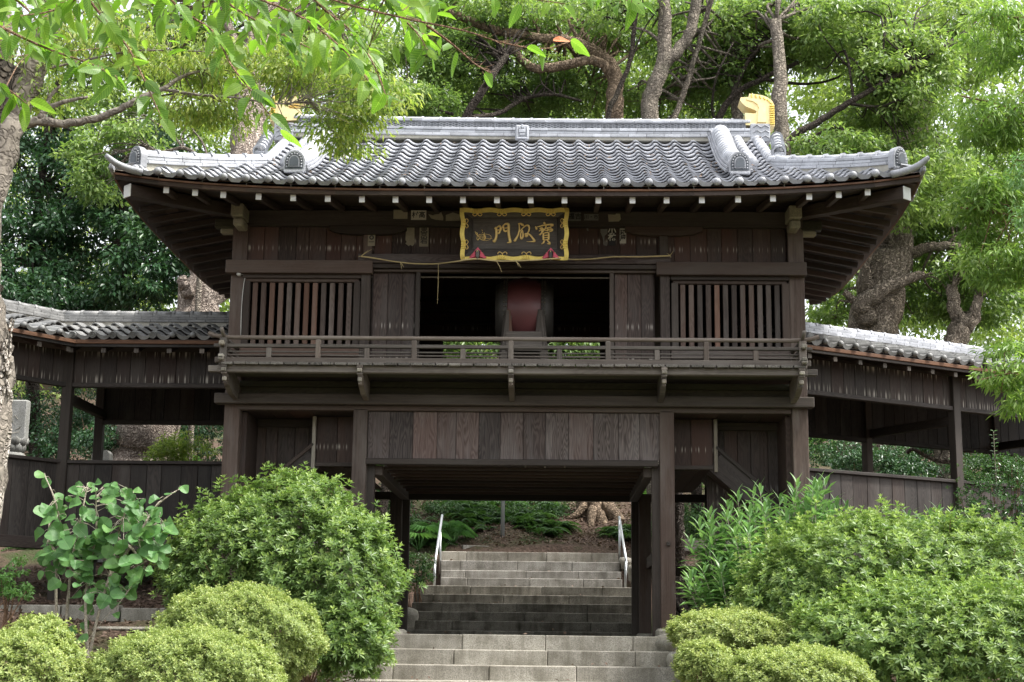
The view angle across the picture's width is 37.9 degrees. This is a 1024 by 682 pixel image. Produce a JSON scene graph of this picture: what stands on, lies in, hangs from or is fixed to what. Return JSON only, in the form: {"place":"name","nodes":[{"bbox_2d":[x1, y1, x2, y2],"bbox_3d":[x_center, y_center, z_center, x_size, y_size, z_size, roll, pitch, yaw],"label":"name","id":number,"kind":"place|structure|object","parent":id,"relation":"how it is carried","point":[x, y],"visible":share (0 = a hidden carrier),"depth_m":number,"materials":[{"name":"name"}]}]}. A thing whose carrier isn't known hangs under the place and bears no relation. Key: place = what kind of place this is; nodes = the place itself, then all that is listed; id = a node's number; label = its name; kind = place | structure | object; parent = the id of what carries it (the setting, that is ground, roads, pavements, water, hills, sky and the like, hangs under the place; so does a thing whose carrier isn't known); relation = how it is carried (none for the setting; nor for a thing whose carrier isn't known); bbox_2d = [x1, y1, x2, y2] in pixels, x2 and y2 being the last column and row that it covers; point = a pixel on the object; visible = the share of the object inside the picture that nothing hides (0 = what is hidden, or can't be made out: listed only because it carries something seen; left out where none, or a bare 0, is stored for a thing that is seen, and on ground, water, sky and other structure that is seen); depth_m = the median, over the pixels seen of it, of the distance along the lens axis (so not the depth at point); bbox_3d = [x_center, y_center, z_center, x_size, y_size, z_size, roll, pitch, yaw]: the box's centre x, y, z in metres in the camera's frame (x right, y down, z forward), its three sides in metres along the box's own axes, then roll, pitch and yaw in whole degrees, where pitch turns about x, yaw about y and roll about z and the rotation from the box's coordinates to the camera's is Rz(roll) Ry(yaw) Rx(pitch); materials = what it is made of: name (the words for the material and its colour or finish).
{"place":"outdoors","nodes":[
{"label":"outdoors","id":0,"kind":"place"},
{"bbox_2d":[0,350,1023,681],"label":"ground","id":1,"kind":"structure","parent":0,"point":[572,546],"depth_m":26.27,"materials":[{"name":"soil"}]},
{"bbox_2d":[0,553,35,629],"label":"weed","id":2,"kind":"object","parent":1,"relation":"on","point":[8,591],"visible":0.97,"depth_m":16.46,"materials":[{"name":"green plant"}]},
{"bbox_2d":[9,400,30,455],"bbox_3d":[-7.624,1.478,22.762,0.560,1.160,0.560,0,-11,2],"label":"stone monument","id":3,"kind":"object","parent":1,"relation":"on","point":[20,426],"visible":0.55,"depth_m":22.72,"materials":[{"name":"grey stone"}]},
{"bbox_2d":[0,298,75,548],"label":"covered corridor","id":4,"kind":"object","parent":1,"relation":"on","point":[39,335],"visible":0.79,"depth_m":19.19,"materials":[{"name":"brown wood"}]},
{"bbox_2d":[0,610,90,681],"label":"clipped azalea","id":5,"kind":"object","parent":1,"relation":"on","point":[43,636],"visible":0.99,"depth_m":12.13,"materials":[{"name":"green plant"}]},
{"bbox_2d":[13,381,80,457],"bbox_3d":[-9.042,2.043,27.390,2.610,2.643,1.588,0,-11,2],"label":"shrub","id":6,"kind":"object","parent":1,"relation":"on","point":[45,407],"visible":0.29,"depth_m":27.37,"materials":[{"name":"green plant"}]},
{"bbox_2d":[0,79,143,456],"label":"evergreen tree","id":7,"kind":"object","parent":1,"relation":"on","point":[53,219],"visible":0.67,"depth_m":27.44,"materials":[{"name":"green plant"}]},
{"bbox_2d":[27,406,118,459],"bbox_3d":[-7.247,2.275,25.220,1.934,2.798,3.388,4,-12,-18],"label":"shrub","id":8,"kind":"object","parent":1,"relation":"on","point":[84,440],"visible":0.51,"depth_m":25.11,"materials":[{"name":"green plant"}]},
{"bbox_2d":[40,386,116,449],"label":"shrub","id":9,"kind":"object","parent":1,"relation":"on","point":[91,393],"visible":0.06,"depth_m":28.37,"materials":[{"name":"green plant"}]},
{"bbox_2d":[0,605,167,621],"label":"stone border","id":10,"kind":"object","parent":1,"relation":"on","point":[131,614],"visible":0.44,"depth_m":18.24,"materials":[{"name":"stone"}]},
{"bbox_2d":[91,450,112,561],"bbox_3d":[-6.172,2.470,22.322,0.280,1.662,0.200,0,-11,2],"label":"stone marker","id":11,"kind":"object","parent":1,"relation":"on","point":[107,455],"visible":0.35,"depth_m":22.37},
{"bbox_2d":[32,470,188,660],"bbox_3d":[-4.068,2.217,14.851,1.639,1.900,0.692,0,-11,2],"label":"broad leaved shrub","id":12,"kind":"object","parent":1,"relation":"on","point":[80,542],"visible":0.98,"depth_m":14.84,"materials":[{"name":"green plant"}]},
{"bbox_2d":[92,626,149,631],"bbox_3d":[-4.285,3.283,16.913,0.866,0.099,0.522,0,-11,2],"label":"boulder","id":13,"kind":"object","parent":1,"relation":"on","point":[102,628],"visible":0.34,"depth_m":16.69,"materials":[{"name":"stone"}]},
{"bbox_2d":[47,112,207,459],"bbox_3d":[-6.486,-0.257,24.721,3.008,7.476,1.476,0,-11,2],"label":"bare branched tree","id":14,"kind":"object","parent":1,"relation":"on","point":[90,159],"visible":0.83,"depth_m":25.16,"materials":[{"name":"green plant"}]},
{"bbox_2d":[67,125,216,310],"bbox_3d":[-6.410,-0.310,26.910,3.257,7.895,3.601,-5,-13,29],"label":"evergreen tree","id":15,"kind":"object","parent":1,"relation":"on","point":[133,235],"visible":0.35,"depth_m":25.91,"materials":[{"name":"green plant"}]},
{"bbox_2d":[47,310,275,600],"bbox_3d":[-5.109,1.588,20.305,3.492,4.105,2.574,0,-11,2],"label":"covered corridor","id":16,"kind":"object","parent":1,"relation":"on","point":[137,367],"visible":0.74,"depth_m":19.71,"materials":[{"name":"brown wood"}]},
{"bbox_2d":[138,430,218,558],"bbox_3d":[-5.046,2.372,22.324,1.129,2.105,0.751,6,-12,-24],"label":"shrub","id":17,"kind":"object","parent":1,"relation":"on","point":[161,452],"visible":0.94,"depth_m":22.37,"materials":[{"name":"green plant"}]},
{"bbox_2d":[82,617,288,681],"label":"clipped azalea","id":18,"kind":"object","parent":1,"relation":"on","point":[114,662],"visible":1,"depth_m":12.15,"materials":[{"name":"green plant"}]},
{"bbox_2d":[179,425,223,460],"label":"shrub","id":19,"kind":"object","parent":1,"relation":"on","point":[202,430],"visible":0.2,"depth_m":27.67,"materials":[{"name":"green plant"}]},
{"bbox_2d":[0,0,431,522],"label":"smooth barked tree","id":20,"kind":"object","parent":1,"relation":"on","point":[29,84],"visible":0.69,"depth_m":16.29,"materials":[{"name":"green plant"}]},
{"bbox_2d":[42,0,409,464],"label":"camphor tree","id":21,"kind":"object","parent":1,"relation":"on","point":[133,441],"visible":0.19,"depth_m":27.79,"materials":[{"name":"green plant"}]},
{"bbox_2d":[149,580,329,681],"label":"clipped azalea","id":22,"kind":"object","parent":1,"relation":"on","point":[304,628],"visible":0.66,"depth_m":13.21,"materials":[{"name":"green plant"}]},
{"bbox_2d":[146,461,427,681],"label":"azalea bush","id":23,"kind":"object","parent":1,"relation":"on","point":[368,628],"visible":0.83,"depth_m":15.34,"materials":[{"name":"green plant"}]},
{"bbox_2d":[0,0,655,147],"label":"cherry tree","id":24,"kind":"object","parent":1,"relation":"on","point":[315,48],"visible":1,"depth_m":6.47,"materials":[{"name":"green plant"}]},
{"bbox_2d":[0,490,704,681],"bbox_3d":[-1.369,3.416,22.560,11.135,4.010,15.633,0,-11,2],"label":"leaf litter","id":25,"kind":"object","parent":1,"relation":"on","point":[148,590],"visible":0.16,"depth_m":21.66,"materials":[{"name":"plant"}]},
{"bbox_2d":[349,482,422,539],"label":"shrub","id":26,"kind":"object","parent":1,"relation":"on","point":[411,519],"visible":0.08,"depth_m":26.79,"materials":[{"name":"green plant"}]},
{"bbox_2d":[407,607,418,629],"bbox_3d":[-1.555,4.248,22.690,0.304,0.393,1.463,0,-11,2],"label":"boulder","id":27,"kind":"object","parent":1,"relation":"on","point":[413,615],"visible":0.31,"depth_m":22.11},
{"bbox_2d":[384,521,452,550],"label":"fern","id":28,"kind":"object","parent":1,"relation":"on","point":[432,530],"visible":0.59,"depth_m":26.19,"materials":[{"name":"green plant"}]},
{"bbox_2d":[408,551,436,607],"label":"shrub","id":29,"kind":"object","parent":1,"relation":"on","point":[417,579],"visible":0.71,"depth_m":23.27,"materials":[{"name":"green plant"}]},
{"bbox_2d":[437,520,478,542],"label":"fern","id":30,"kind":"object","parent":1,"relation":"on","point":[462,529],"visible":0.69,"depth_m":26.59,"materials":[{"name":"green plant"}]},
{"bbox_2d":[330,342,599,487],"bbox_3d":[-0.546,1.476,26.654,5.404,3.965,2.083,0,-11,2],"label":"backing tree","id":31,"kind":"object","parent":1,"relation":"on","point":[549,344],"visible":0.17,"depth_m":26.45,"materials":[{"name":"green plant"}]},
{"bbox_2d":[461,545,475,548],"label":"concrete kerb","id":32,"kind":"structure","parent":1,"relation":"on","point":[465,546],"depth_m":26.38,"materials":[{"name":"concrete"}]},
{"bbox_2d":[366,1,585,533],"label":"leaning tree","id":33,"kind":"object","parent":1,"relation":"on","point":[436,85],"visible":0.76,"depth_m":28.24,"materials":[{"name":"green plant"}]},
{"bbox_2d":[420,500,573,519],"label":"shrub","id":34,"kind":"object","parent":1,"relation":"on","point":[434,506],"visible":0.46,"depth_m":28.97,"materials":[{"name":"green plant"}]},
{"bbox_2d":[315,634,679,681],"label":"stone stairs","id":35,"kind":"structure","parent":1,"relation":"on","point":[493,658],"depth_m":16.75,"materials":[{"name":"stone"}]},
{"bbox_2d":[347,559,673,680],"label":"step leaf litter","id":36,"kind":"object","parent":35,"relation":"on","point":[564,632],"visible":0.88,"depth_m":21.95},
{"bbox_2d":[655,634,675,651],"bbox_3d":[1.764,3.556,17.302,0.313,0.325,0.760,0,-11,2],"label":"boulder","id":37,"kind":"object","parent":35,"relation":"on","point":[661,644],"visible":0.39,"depth_m":17.00,"materials":[{"name":"stone"}]},
{"bbox_2d":[501,501,504,536],"bbox_3d":[-0.149,1.721,27.397,0.105,4.300,0.110,0,-11,2],"label":"steel pole","id":38,"kind":"object","parent":1,"relation":"on","point":[502,518],"depth_m":27.07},
{"bbox_2d":[1,425,1020,551],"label":"hillside ferns","id":39,"kind":"object","parent":1,"relation":"on","point":[522,518],"visible":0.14,"depth_m":28.09,"materials":[{"name":"green plant"}]},
{"bbox_2d":[1,0,1023,399],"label":"distant wood","id":40,"kind":"object","parent":1,"relation":"on","point":[829,96],"visible":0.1,"depth_m":46.31,"materials":[{"name":"plant"}]},
{"bbox_2d":[407,585,635,635],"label":"stone stairs","id":41,"kind":"structure","parent":1,"relation":"on","point":[531,607],"depth_m":22.85,"materials":[{"name":"stone"}]},
{"bbox_2d":[433,514,442,584],"bbox_3d":[-1.229,3.504,25.083,0.060,1.350,2.130,1,-11,0],"label":"handrail","id":42,"kind":"object","parent":41,"relation":"on","point":[438,544],"visible":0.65,"depth_m":25.34,"materials":[{"name":"metal"}]},
{"bbox_2d":[409,0,694,526],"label":"limbed tree","id":43,"kind":"object","parent":1,"relation":"on","point":[603,51],"visible":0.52,"depth_m":28.72,"materials":[{"name":"green plant"}]},
{"bbox_2d":[562,0,672,118],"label":"thin tree","id":44,"kind":"object","parent":1,"relation":"on","point":[608,21],"visible":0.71,"depth_m":27.82,"materials":[{"name":"green plant"}]},
{"bbox_2d":[627,565,630,581],"bbox_3d":[2.090,3.878,24.880,0.362,0.348,0.552,0,-11,2],"label":"boulder","id":45,"kind":"object","parent":1,"relation":"on","point":[629,572],"visible":0.29,"depth_m":24.73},
{"bbox_2d":[651,503,704,550],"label":"shrub","id":46,"kind":"object","parent":1,"relation":"on","point":[687,526],"visible":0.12,"depth_m":25.51,"materials":[{"name":"green plant"}]},
{"bbox_2d":[666,652,692,666],"bbox_3d":[1.905,3.625,16.671,0.386,0.305,0.489,0,-11,2],"label":"boulder","id":47,"kind":"object","parent":1,"relation":"on","point":[669,659],"visible":0.18,"depth_m":16.51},
{"bbox_2d":[601,0,773,579],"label":"forked tree","id":48,"kind":"object","parent":1,"relation":"on","point":[681,90],"visible":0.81,"depth_m":28.12,"materials":[{"name":"grey plant"}]},
{"bbox_2d":[675,493,700,617],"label":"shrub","id":49,"kind":"object","parent":1,"relation":"on","point":[679,532],"visible":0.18,"depth_m":22.21,"materials":[{"name":"brown plant"}]},
{"bbox_2d":[669,634,735,681],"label":"clipped azalea","id":50,"kind":"object","parent":1,"relation":"on","point":[699,655],"visible":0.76,"depth_m":12.69,"materials":[{"name":"green plant"}]},
{"bbox_2d":[705,0,766,118],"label":"pale tree","id":51,"kind":"object","parent":1,"relation":"on","point":[736,113],"visible":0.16,"depth_m":28.38,"materials":[{"name":"grey plant"}]},
{"bbox_2d":[662,603,836,669],"bbox_3d":[2.176,3.598,13.541,1.604,2.426,0.914,0,-11,2],"label":"clipped azalea","id":52,"kind":"object","parent":1,"relation":"on","point":[691,625],"visible":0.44,"depth_m":13.50,"materials":[{"name":"green plant"}]},
{"bbox_2d":[675,473,855,658],"bbox_3d":[2.795,2.433,16.145,2.126,2.018,1.841,0,-11,2],"label":"lance leaved shrub","id":53,"kind":"object","parent":1,"relation":"on","point":[718,579],"visible":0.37,"depth_m":16.01,"materials":[{"name":"green plant"}]},
{"bbox_2d":[683,0,851,533],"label":"spreading tree","id":54,"kind":"object","parent":1,"relation":"on","point":[764,58],"visible":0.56,"depth_m":28.08,"materials":[{"name":"green plant"}]},
{"bbox_2d":[721,0,825,155],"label":"pale tree","id":55,"kind":"object","parent":1,"relation":"on","point":[780,84],"visible":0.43,"depth_m":26.60,"materials":[{"name":"grey plant"}]},
{"bbox_2d":[712,639,878,681],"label":"clipped azalea","id":56,"kind":"object","parent":1,"relation":"on","point":[743,665],"visible":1,"depth_m":12.05,"materials":[{"name":"green plant"}]},
{"bbox_2d":[705,313,1023,569],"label":"covered corridor","id":57,"kind":"object","parent":1,"relation":"on","point":[868,389],"visible":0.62,"depth_m":20.72,"materials":[{"name":"brown wood"}]},
{"bbox_2d":[809,438,920,467],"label":"shrub","id":58,"kind":"object","parent":1,"relation":"on","point":[826,448],"visible":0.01,"depth_m":27.94,"materials":[{"name":"green plant"}]},
{"bbox_2d":[720,493,1023,681],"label":"azalea bush","id":59,"kind":"object","parent":1,"relation":"on","point":[973,628],"visible":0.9,"depth_m":13.51,"materials":[{"name":"green plant"}]},
{"bbox_2d":[809,439,949,477],"bbox_3d":[6.085,2.440,24.841,2.515,2.050,1.381,-10,-15,44],"label":"shrub","id":60,"kind":"object","parent":1,"relation":"on","point":[901,465],"visible":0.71,"depth_m":24.76,"materials":[{"name":"green plant"}]},
{"bbox_2d":[785,0,1021,235],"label":"broad tree","id":61,"kind":"object","parent":1,"relation":"on","point":[876,71],"visible":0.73,"depth_m":26.52,"materials":[{"name":"green plant"}]},
{"bbox_2d":[805,14,1023,473],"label":"old tree","id":62,"kind":"object","parent":1,"relation":"on","point":[888,273],"visible":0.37,"depth_m":27.36,"materials":[{"name":"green plant"}]},
{"bbox_2d":[905,447,949,463],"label":"dead branch","id":63,"kind":"object","parent":1,"relation":"on","point":[921,453],"visible":0.82,"depth_m":23.39,"materials":[{"name":"brown plant"}]},
{"bbox_2d":[871,503,999,653],"bbox_3d":[4.613,2.577,16.172,1.469,1.808,1.552,-3,-12,20],"label":"lance leaved shrub","id":64,"kind":"object","parent":1,"relation":"on","point":[922,517],"visible":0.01,"depth_m":16.09,"materials":[{"name":"green plant"}]},
{"bbox_2d":[905,448,984,479],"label":"shrub","id":65,"kind":"object","parent":1,"relation":"on","point":[932,455],"visible":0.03,"depth_m":27.76,"materials":[{"name":"green plant"}]},
{"bbox_2d":[932,231,1022,478],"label":"pollarded tree","id":66,"kind":"object","parent":1,"relation":"on","point":[961,326],"visible":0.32,"depth_m":26.30,"materials":[{"name":"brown plant"}]},
{"bbox_2d":[934,0,1023,422],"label":"maple tree","id":67,"kind":"object","parent":1,"relation":"on","point":[991,197],"visible":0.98,"depth_m":16.61,"materials":[{"name":"green plant"}]},
{"bbox_2d":[943,453,1023,484],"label":"shrub","id":68,"kind":"object","parent":1,"relation":"on","point":[982,458],"visible":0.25,"depth_m":24.84,"materials":[{"name":"green plant"}]},
{"bbox_2d":[946,451,1023,592],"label":"camellia shrub","id":69,"kind":"object","parent":1,"relation":"on","point":[1017,485],"visible":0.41,"depth_m":16.72,"materials":[{"name":"green plant"}]},
{"bbox_2d":[990,430,998,512],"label":"seedling","id":70,"kind":"object","parent":1,"relation":"on","point":[994,446],"visible":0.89,"depth_m":16.81,"materials":[{"name":"green plant"}]},
{"bbox_2d":[1002,150,1023,232],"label":"tree","id":71,"kind":"object","parent":1,"relation":"on","point":[1020,181],"visible":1,"depth_m":14.40,"materials":[{"name":"green plant"}]},
{"bbox_3d":[0.231,4.083,24.322,3.315,0.120,0.850,0,-11,2],"label":"upper landing","id":72,"kind":"object","parent":1,"relation":"on","visible":0},
{"bbox_2d":[441,560,621,587],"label":"stone stairs","id":73,"kind":"structure","parent":72,"relation":"on","point":[499,573],"depth_m":24.93,"materials":[{"name":"stone"}]},
{"bbox_2d":[441,551,617,561],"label":"stone kerb","id":74,"kind":"structure","parent":73,"relation":"on","point":[523,556],"depth_m":25.57,"materials":[{"name":"stone"}]},
{"bbox_2d":[618,516,626,586],"bbox_3d":[1.842,3.531,24.991,0.060,1.370,2.128,0,-11,1],"label":"handrail","id":75,"kind":"object","parent":73,"relation":"on","point":[620,534],"visible":0.81,"depth_m":25.21,"materials":[{"name":"metal"}]},
{"bbox_2d":[618,557,630,570],"bbox_3d":[1.964,3.777,25.295,0.325,0.242,0.449,0,-11,2],"label":"boulder","id":76,"kind":"object","parent":73,"relation":"on","point":[621,560],"visible":0.46,"depth_m":25.12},
{"bbox_2d":[1,0,1023,349],"label":"sky","id":77,"kind":"structure","parent":0,"point":[130,2],"materials":[{"name":"white"}]},
{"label":"gate pavement","id":78,"kind":"structure","parent":0,"visible":0},
{"bbox_2d":[393,629,406,633],"bbox_3d":[-1.402,3.460,17.502,0.330,0.173,0.446,0,-11,2],"label":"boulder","id":79,"kind":"object","parent":78,"relation":"on","point":[402,631],"visible":0.12,"depth_m":17.38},
{"bbox_2d":[104,92,929,636],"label":"temple gate","id":80,"kind":"structure","parent":78,"relation":"on","point":[342,364],"depth_m":18.44,"materials":[{"name":"brown wood"}]},
{"bbox_2d":[237,273,244,334],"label":"hanging cord","id":81,"kind":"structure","parent":80,"relation":"attached to","point":[238,274],"depth_m":18.53,"materials":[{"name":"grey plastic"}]},
{"bbox_2d":[241,281,250,343],"bbox_3d":[-3.304,-0.323,18.544,0.085,0.860,0.080,0,-11,2],"label":"window side","id":82,"kind":"structure","parent":80,"relation":"in","point":[247,284],"depth_m":18.52,"materials":[{"name":"brown wood"}]},
{"bbox_2d":[352,281,360,343],"bbox_3d":[-1.924,-0.315,18.503,0.085,0.860,0.080,0,-11,2],"label":"window side","id":83,"kind":"structure","parent":80,"relation":"in","point":[357,284],"depth_m":18.48,"materials":[{"name":"brown wood"}]},
{"bbox_2d":[368,235,374,245],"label":"paper slip","id":84,"kind":"object","parent":80,"relation":"attached to","point":[371,240],"visible":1,"depth_m":18.67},
{"bbox_2d":[393,210,407,218],"bbox_3d":[-1.395,-1.585,18.682,0.177,0.117,0.002,0,-11,2],"label":"paper slip","id":85,"kind":"object","parent":80,"relation":"attached to","point":[399,214],"visible":1,"depth_m":18.68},
{"bbox_2d":[405,228,413,245],"bbox_3d":[-1.277,-1.327,18.720,0.114,0.283,0.002,0,-11,2],"label":"paper slip","id":86,"kind":"object","parent":80,"relation":"attached to","point":[409,239],"visible":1,"depth_m":18.71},
{"bbox_2d":[411,210,425,219],"bbox_3d":[-1.167,-1.574,18.672,0.190,0.124,0.004,0,-11,2],"label":"paper slip","id":87,"kind":"object","parent":80,"relation":"attached to","point":[418,214],"visible":1,"depth_m":18.67,"materials":[{"name":"beige"}]},
{"bbox_2d":[419,228,428,246],"bbox_3d":[-1.103,-1.327,18.714,0.114,0.296,0.004,0,-11,2],"label":"paper slip","id":88,"kind":"object","parent":80,"relation":"attached to","point":[423,236],"visible":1,"depth_m":18.71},
{"bbox_2d":[429,213,442,219],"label":"paper slip","id":89,"kind":"object","parent":80,"relation":"attached to","point":[439,216],"visible":1,"depth_m":18.66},
{"bbox_2d":[446,213,459,220],"bbox_3d":[-0.740,-1.553,18.657,0.176,0.110,0.002,0,-11,2],"label":"paper slip","id":90,"kind":"object","parent":80,"relation":"attached to","point":[452,217],"visible":1,"depth_m":18.65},
{"bbox_2d":[256,141,771,176],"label":"roof leaf litter","id":91,"kind":"object","parent":80,"relation":"on","point":[522,157],"visible":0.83,"depth_m":18.74,"materials":[{"name":"plant"}]},
{"bbox_2d":[460,208,568,259],"bbox_3d":[0.029,-1.290,18.069,1.322,0.636,0.150,0,-2,2],"label":"name plaque","id":92,"kind":"object","parent":80,"relation":"attached to","point":[513,234],"visible":1,"depth_m":18.09,"materials":[{"name":"brown wood"}]},
{"bbox_2d":[469,248,485,259],"bbox_3d":[-0.413,-1.048,17.961,0.210,0.170,0.108,0,-11,2],"label":"cloth hood","id":93,"kind":"object","parent":92,"relation":"attached to","point":[477,253],"visible":1,"depth_m":17.95,"materials":[{"name":"fabric"}]},
{"bbox_2d":[542,248,558,260],"bbox_3d":[0.465,-1.041,17.936,0.210,0.170,0.108,0,-11,2],"label":"ornament","id":94,"kind":"object","parent":92,"relation":"attached to","point":[550,253],"visible":1,"depth_m":17.93,"materials":[{"name":"red wood"}]},
{"bbox_2d":[359,249,672,303],"bbox_3d":[0.032,-0.829,18.126,3.879,0.688,0.566,0,-11,2],"label":"straw rope","id":95,"kind":"object","parent":80,"relation":"hanging from","point":[497,261],"visible":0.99,"depth_m":18.36,"materials":[{"name":"fabric"}]},
{"bbox_2d":[498,309,548,366],"bbox_3d":[0.160,0.155,19.336,0.705,0.977,1.024,0,-11,2],"label":"drum stand","id":96,"kind":"object","parent":80,"relation":"on","point":[539,331],"visible":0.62,"depth_m":18.91,"materials":[{"name":"brown wood"}]},
{"bbox_2d":[495,277,553,344],"bbox_3d":[0.166,-0.361,19.437,0.750,0.936,0.936,0,-11,2],"label":"temple drum","id":97,"kind":"object","parent":96,"relation":"on","point":[524,299],"visible":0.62,"depth_m":19.06,"materials":[{"name":"red paint"}]},
{"bbox_2d":[568,212,580,220],"bbox_3d":[0.779,-1.549,18.613,0.167,0.110,0.004,0,-11,2],"label":"paper slip","id":98,"kind":"object","parent":80,"relation":"attached to","point":[574,216],"visible":0.91,"depth_m":18.61,"materials":[{"name":"black"}]},
{"bbox_2d":[584,214,597,219],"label":"paper slip","id":99,"kind":"object","parent":80,"relation":"attached to","point":[590,216],"visible":1,"depth_m":18.61,"materials":[{"name":"black"}]},
{"bbox_2d":[601,229,606,245],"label":"paper slip","id":100,"kind":"object","parent":80,"relation":"attached to","point":[603,232],"visible":1,"depth_m":18.65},
{"bbox_2d":[608,228,615,245],"bbox_3d":[1.249,-1.332,18.648,0.105,0.289,0.004,0,-11,2],"label":"paper slip","id":101,"kind":"object","parent":80,"relation":"attached to","point":[611,235],"visible":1,"depth_m":18.64,"materials":[{"name":"black"}]},
{"bbox_2d":[608,214,620,221],"bbox_3d":[1.275,-1.536,18.597,0.159,0.106,0.002,0,-11,2],"label":"paper slip","id":102,"kind":"object","parent":80,"relation":"attached to","point":[614,218],"visible":1,"depth_m":18.59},
{"bbox_2d":[620,228,625,242],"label":"paper slip","id":103,"kind":"object","parent":80,"relation":"attached to","point":[622,236],"visible":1,"depth_m":18.64,"materials":[{"name":"beige"}]},
{"bbox_2d":[671,283,678,345],"bbox_3d":[2.004,-0.290,18.387,0.085,0.860,0.080,0,-11,2],"label":"window side","id":104,"kind":"structure","parent":80,"relation":"in","point":[674,286],"depth_m":18.35,"materials":[{"name":"brown wood"}]},
{"bbox_2d":[781,283,789,346],"bbox_3d":[3.363,-0.282,18.347,0.085,0.860,0.080,0,-11,2],"label":"window side","id":105,"kind":"structure","parent":80,"relation":"in","point":[785,286],"depth_m":18.32,"materials":[{"name":"brown wood"}]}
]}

